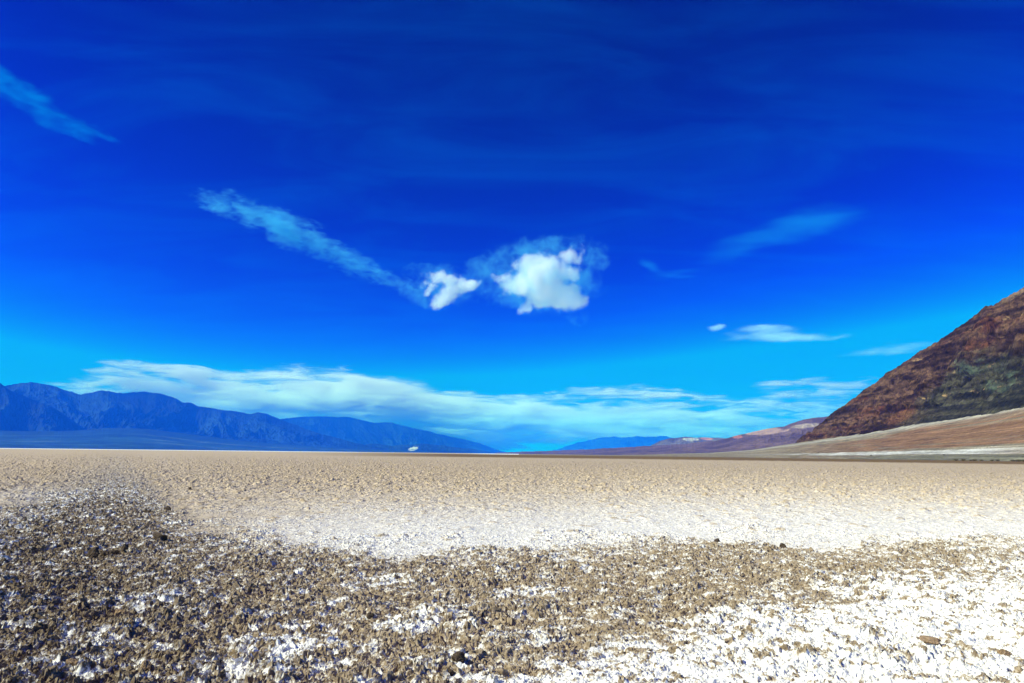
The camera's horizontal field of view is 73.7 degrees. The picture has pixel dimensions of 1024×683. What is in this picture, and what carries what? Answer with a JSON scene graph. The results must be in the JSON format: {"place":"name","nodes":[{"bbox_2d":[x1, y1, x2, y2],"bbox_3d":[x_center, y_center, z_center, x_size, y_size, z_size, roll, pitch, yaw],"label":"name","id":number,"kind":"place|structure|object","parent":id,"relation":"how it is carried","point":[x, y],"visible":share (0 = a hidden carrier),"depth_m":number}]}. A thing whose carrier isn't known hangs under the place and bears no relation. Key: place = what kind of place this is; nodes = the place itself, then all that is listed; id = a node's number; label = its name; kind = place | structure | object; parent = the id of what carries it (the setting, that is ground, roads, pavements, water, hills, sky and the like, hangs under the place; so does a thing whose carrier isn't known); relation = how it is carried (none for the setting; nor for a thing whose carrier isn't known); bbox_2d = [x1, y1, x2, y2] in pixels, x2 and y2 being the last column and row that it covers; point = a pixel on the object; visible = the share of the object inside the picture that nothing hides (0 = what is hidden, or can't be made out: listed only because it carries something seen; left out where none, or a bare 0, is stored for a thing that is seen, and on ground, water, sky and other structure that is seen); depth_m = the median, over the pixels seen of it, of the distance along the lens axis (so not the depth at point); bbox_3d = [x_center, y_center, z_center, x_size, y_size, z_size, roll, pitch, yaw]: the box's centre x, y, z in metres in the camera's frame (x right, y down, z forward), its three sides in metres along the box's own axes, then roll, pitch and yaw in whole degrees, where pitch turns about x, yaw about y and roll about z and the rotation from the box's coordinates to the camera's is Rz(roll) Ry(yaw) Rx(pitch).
{"place":"outdoors","nodes":[
{"label":"outdoors","id":0,"kind":"place"},
{"bbox_2d":[0,383,85,430],"bbox_3d":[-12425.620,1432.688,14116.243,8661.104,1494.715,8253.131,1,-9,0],"label":"mountain","id":1,"kind":"structure","parent":0,"point":[19,412],"depth_m":14889.93},
{"bbox_2d":[5,382,389,449],"bbox_3d":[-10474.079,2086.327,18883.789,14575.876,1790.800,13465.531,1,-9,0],"label":"mountain","id":2,"kind":"structure","parent":0,"point":[100,409],"depth_m":19279.22},
{"bbox_2d":[0,428,447,452],"bbox_3d":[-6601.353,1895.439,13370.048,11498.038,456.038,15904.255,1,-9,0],"label":"terrain","id":3,"kind":"structure","parent":0,"point":[127,438],"depth_m":12004.98},
{"bbox_2d":[281,416,503,452],"bbox_3d":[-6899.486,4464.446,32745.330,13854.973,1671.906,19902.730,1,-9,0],"label":"mountain","id":4,"kind":"structure","parent":0,"point":[353,430],"depth_m":32800.61},
{"bbox_2d":[367,443,498,453],"bbox_3d":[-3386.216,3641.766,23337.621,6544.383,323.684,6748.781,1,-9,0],"label":"hills","id":5,"kind":"structure","parent":0,"point":[428,448],"depth_m":23068.64},
{"bbox_2d":[0,448,1023,682],"bbox_3d":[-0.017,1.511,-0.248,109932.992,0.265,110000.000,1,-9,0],"label":"ground","id":6,"kind":"structure","parent":0,"point":[276,566],"depth_m":9.41},
{"bbox_2d":[66,658,77,665],"bbox_3d":[-3.198,2.343,4.960,0.091,0.085,0.072,15,-17,-4],"label":"clod","id":7,"kind":"object","parent":6,"relation":"on","point":[73,661],"visible":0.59,"depth_m":4.95},
{"bbox_2d":[87,547,99,557],"bbox_3d":[-6.213,3.151,10.122,0.171,0.198,0.130,5,-10,-24],"label":"clod","id":8,"kind":"object","parent":6,"relation":"on","point":[93,552],"visible":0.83,"depth_m":10.10},
{"bbox_2d":[100,550,108,556],"bbox_3d":[-6.161,3.217,10.333,0.132,0.119,0.092,2,-9,-10],"label":"clod","id":9,"kind":"object","parent":6,"relation":"on","point":[104,553],"visible":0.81,"depth_m":10.31},
{"bbox_2d":[109,550,117,553],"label":"clod","id":10,"kind":"object","parent":6,"relation":"on","point":[113,551],"visible":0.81,"depth_m":10.53},
{"bbox_2d":[121,544,128,550],"bbox_3d":[-6.002,3.191,10.575,0.111,0.114,0.086,3,-22,13],"label":"clod","id":11,"kind":"object","parent":6,"relation":"on","point":[124,547],"visible":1,"depth_m":10.56},
{"bbox_2d":[141,660,150,669],"bbox_3d":[-2.611,2.313,4.874,0.076,0.077,0.050,-4,-10,25],"label":"clod","id":12,"kind":"object","parent":6,"relation":"on","point":[145,664],"visible":0.93,"depth_m":4.86},
{"bbox_2d":[153,532,167,540],"bbox_3d":[-6.084,3.399,11.790,0.255,0.199,0.209,11,-7,22],"label":"clod","id":13,"kind":"object","parent":6,"relation":"on","point":[163,537],"visible":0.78,"depth_m":11.73},
{"bbox_2d":[367,613,374,618],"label":"clod","id":14,"kind":"object","parent":6,"relation":"on","point":[370,615],"visible":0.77,"depth_m":6.56},
{"bbox_2d":[447,667,455,676],"bbox_3d":[-0.437,2.377,4.904,0.069,0.056,0.057,12,-4,-7],"label":"clod","id":15,"kind":"object","parent":6,"relation":"on","point":[451,672],"visible":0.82,"depth_m":4.89},
{"bbox_2d":[451,651,464,662],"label":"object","id":16,"kind":"object","parent":6,"relation":"on","point":[458,656],"visible":0.9,"depth_m":5.16},
{"bbox_2d":[918,635,941,644],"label":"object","id":17,"kind":"object","parent":6,"relation":"on","point":[929,640],"visible":1,"depth_m":5.79},
{"bbox_2d":[997,649,1011,655],"bbox_3d":[4.039,2.561,5.600,0.130,0.072,0.093,0,-15,-4],"label":"rock","id":18,"kind":"object","parent":6,"relation":"on","point":[1003,652],"visible":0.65,"depth_m":5.58},
{"bbox_2d":[0,0,1023,451],"label":"sky","id":19,"kind":"structure","parent":0,"point":[502,225]},
{"bbox_2d":[552,436,669,450],"bbox_3d":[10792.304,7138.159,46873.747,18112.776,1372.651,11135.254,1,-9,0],"label":"mountain","id":20,"kind":"structure","parent":0,"point":[611,442],"depth_m":47340.93},
{"bbox_2d":[495,416,827,454],"bbox_3d":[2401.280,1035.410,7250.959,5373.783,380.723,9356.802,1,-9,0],"label":"hills","id":21,"kind":"structure","parent":0,"point":[792,433],"depth_m":5329.14},
{"bbox_2d":[651,437,725,445],"bbox_3d":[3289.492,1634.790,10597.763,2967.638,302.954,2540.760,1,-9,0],"label":"hills","id":22,"kind":"structure","parent":0,"point":[680,440],"depth_m":10603.18},
{"bbox_2d":[519,407,1023,460],"bbox_3d":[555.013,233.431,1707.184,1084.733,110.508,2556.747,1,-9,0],"label":"terrain","id":23,"kind":"structure","parent":0,"point":[995,436],"depth_m":866.07},
{"bbox_2d":[796,287,1023,442],"bbox_3d":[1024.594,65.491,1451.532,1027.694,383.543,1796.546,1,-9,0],"label":"hill","id":24,"kind":"structure","parent":0,"point":[973,365],"depth_m":1209.83}
]}

